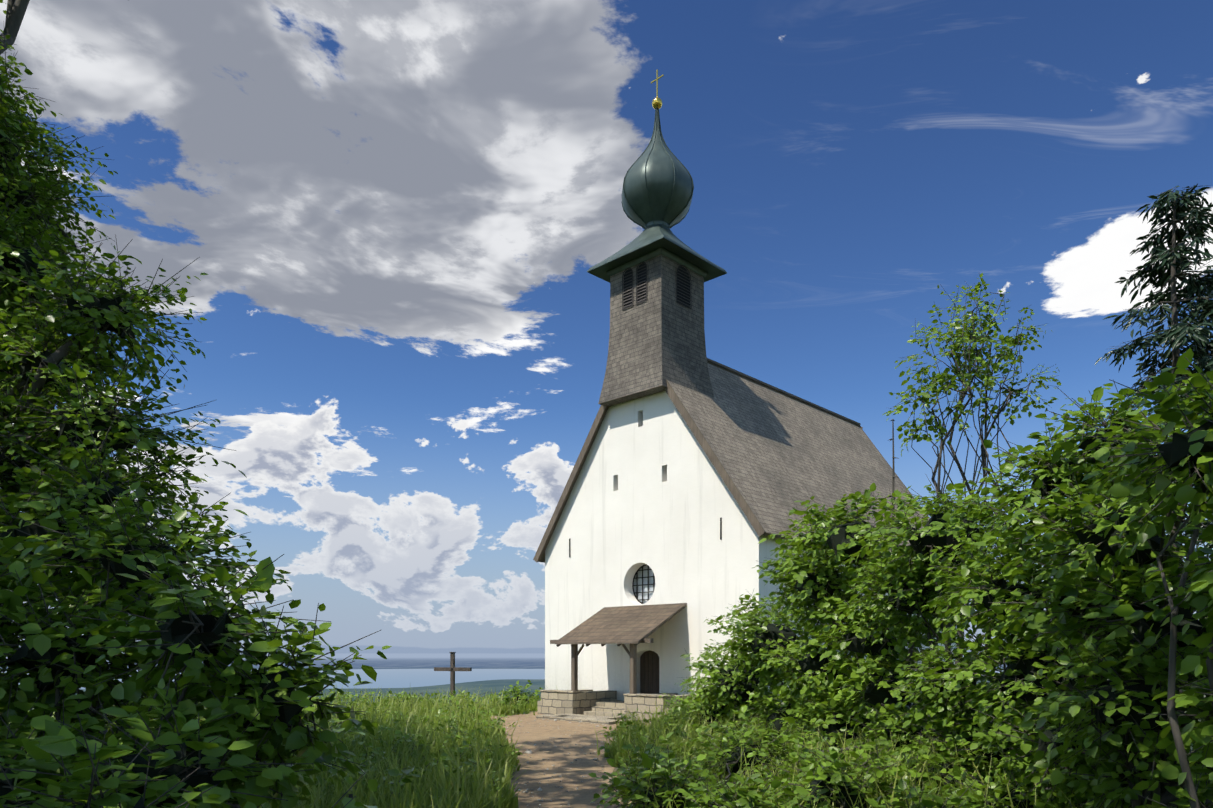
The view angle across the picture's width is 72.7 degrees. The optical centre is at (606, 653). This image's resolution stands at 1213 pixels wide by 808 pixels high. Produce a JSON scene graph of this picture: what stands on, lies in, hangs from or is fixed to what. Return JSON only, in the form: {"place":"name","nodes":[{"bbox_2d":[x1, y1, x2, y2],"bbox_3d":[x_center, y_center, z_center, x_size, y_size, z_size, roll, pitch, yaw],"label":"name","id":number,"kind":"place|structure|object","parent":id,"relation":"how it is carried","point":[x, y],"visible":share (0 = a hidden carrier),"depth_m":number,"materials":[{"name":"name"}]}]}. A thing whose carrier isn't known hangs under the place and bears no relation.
{"place":"outdoors","nodes":[
{"label":"outdoors","id":0,"kind":"place"},
{"bbox_2d":[0,0,29,54],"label":"trees","id":1,"kind":"object","parent":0,"point":[15,11],"visible":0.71,"depth_m":12.79,"materials":[{"name":"plant"}]},
{"bbox_2d":[0,134,140,515],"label":"shade tree","id":2,"kind":"object","parent":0,"point":[103,303],"visible":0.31,"depth_m":7.91,"materials":[{"name":"green plant"}]},
{"bbox_2d":[0,517,303,807],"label":"bush leaves","id":3,"kind":"object","parent":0,"point":[179,630],"visible":0.42,"depth_m":4.96,"materials":[{"name":"green plant"}]},
{"bbox_2d":[398,694,527,707],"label":"plants","id":4,"kind":"object","parent":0,"point":[515,699],"visible":0.04,"depth_m":33.45,"materials":[{"name":"green plant"}]},
{"bbox_2d":[0,653,1203,807],"bbox_3d":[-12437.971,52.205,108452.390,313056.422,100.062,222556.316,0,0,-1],"label":"terrain","id":5,"kind":"structure","parent":0,"point":[415,672],"depth_m":30.43,"materials":[{"name":"brown soil"}]},
{"bbox_2d":[0,0,246,795],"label":"tree","id":6,"kind":"object","parent":5,"relation":"on","point":[72,462],"depth_m":7.95,"materials":[{"name":"green plant"}]},
{"bbox_2d":[0,451,391,807],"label":"hazel","id":7,"kind":"object","parent":5,"relation":"on","point":[55,740],"depth_m":4.92,"materials":[{"name":"green plant"}]},
{"bbox_2d":[434,652,471,701],"bbox_3d":[-6.683,1.663,35.819,1.780,3.425,0.210,0,0,19],"label":"wooden cross","id":8,"kind":"object","parent":5,"relation":"on","point":[452,668],"visible":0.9,"depth_m":35.75,"materials":[{"name":"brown wood"}]},
{"bbox_2d":[378,680,539,709],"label":"low bushes","id":9,"kind":"object","parent":5,"relation":"on","point":[527,686],"depth_m":33.30,"materials":[{"name":"green plant"}]},
{"bbox_2d":[495,717,620,807],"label":"path stones","id":10,"kind":"object","parent":5,"relation":"on","point":[528,751],"visible":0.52,"depth_m":17.60,"materials":[{"name":"beige stone"}]},
{"bbox_2d":[11,685,1122,807],"bbox_3d":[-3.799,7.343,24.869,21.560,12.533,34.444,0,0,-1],"label":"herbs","id":11,"kind":"object","parent":5,"relation":"on","point":[443,758],"depth_m":15.56,"materials":[{"name":"green plant"}]},
{"bbox_2d":[8,685,1212,807],"bbox_3d":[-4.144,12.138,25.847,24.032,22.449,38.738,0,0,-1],"label":"grass","id":12,"kind":"structure","parent":5,"relation":"on","point":[436,782],"depth_m":13.14,"materials":[{"name":"green plant"}]},
{"bbox_2d":[536,607,702,724],"bbox_3d":[0.030,0.468,28.891,6.400,4.296,3.984,0,0,44],"label":"porch","id":13,"kind":"object","parent":5,"relation":"on","point":[589,706],"depth_m":29.27,"materials":[{"name":"beige stone"}]},
{"bbox_2d":[554,603,686,643],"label":"porch roof","id":14,"kind":"structure","parent":13,"relation":"attached to","point":[637,624],"depth_m":29.19,"materials":[{"name":"brown wood"}]},
{"bbox_2d":[545,391,956,704],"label":"chapel walls","id":15,"kind":"structure","parent":5,"relation":"on","point":[650,489],"depth_m":30.21,"materials":[{"name":"white paint"}]},
{"bbox_2d":[533,358,955,568],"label":"church roof","id":16,"kind":"structure","parent":15,"relation":"on","point":[773,454],"depth_m":32.64,"materials":[{"name":"wood"}]},
{"bbox_2d":[700,517,919,747],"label":"shrubs","id":17,"kind":"object","parent":5,"relation":"on","point":[880,695],"visible":0.35,"depth_m":15.59,"materials":[{"name":"green plant"}]},
{"bbox_2d":[659,483,1016,769],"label":"shrubs","id":18,"kind":"object","parent":5,"relation":"on","point":[813,682],"depth_m":15.59,"materials":[{"name":"green plant"}]},
{"bbox_2d":[884,419,898,658],"bbox_3d":[7.407,-1.834,21.117,0.823,8.321,1.036,0,0,-1],"label":"dead spruce wood","id":19,"kind":"object","parent":5,"relation":"on","point":[893,471],"visible":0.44,"depth_m":21.10,"materials":[{"name":"wood"}]},
{"bbox_2d":[589,348,1212,807],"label":"shrubs","id":20,"kind":"object","parent":5,"relation":"on","point":[1153,672],"depth_m":7.57,"materials":[{"name":"green plant"}]},
{"bbox_2d":[883,273,1061,663],"bbox_3d":[7.524,-2.881,17.318,3.935,10.395,3.008,0,0,-1],"label":"thin tree","id":21,"kind":"object","parent":5,"relation":"on","point":[943,376],"depth_m":17.18,"materials":[{"name":"green plant"}]},
{"bbox_2d":[1044,183,1212,729],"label":"spruce","id":22,"kind":"object","parent":5,"relation":"on","point":[1180,334],"depth_m":15.13,"materials":[{"name":"green plant"}]},
{"bbox_2d":[0,0,1212,652],"label":"sky","id":23,"kind":"structure","parent":0,"point":[397,214],"materials":[{"name":"blue"}]},
{"bbox_2d":[569,517,721,693],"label":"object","id":24,"kind":"object","parent":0,"point":[637,585],"visible":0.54,"depth_m":30.88,"materials":[{"name":"black glass"}]},
{"bbox_2d":[587,69,726,406],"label":"chapel tower","id":25,"kind":"structure","parent":0,"point":[656,273],"depth_m":30.31,"materials":[{"name":"grey wood"}]}
]}

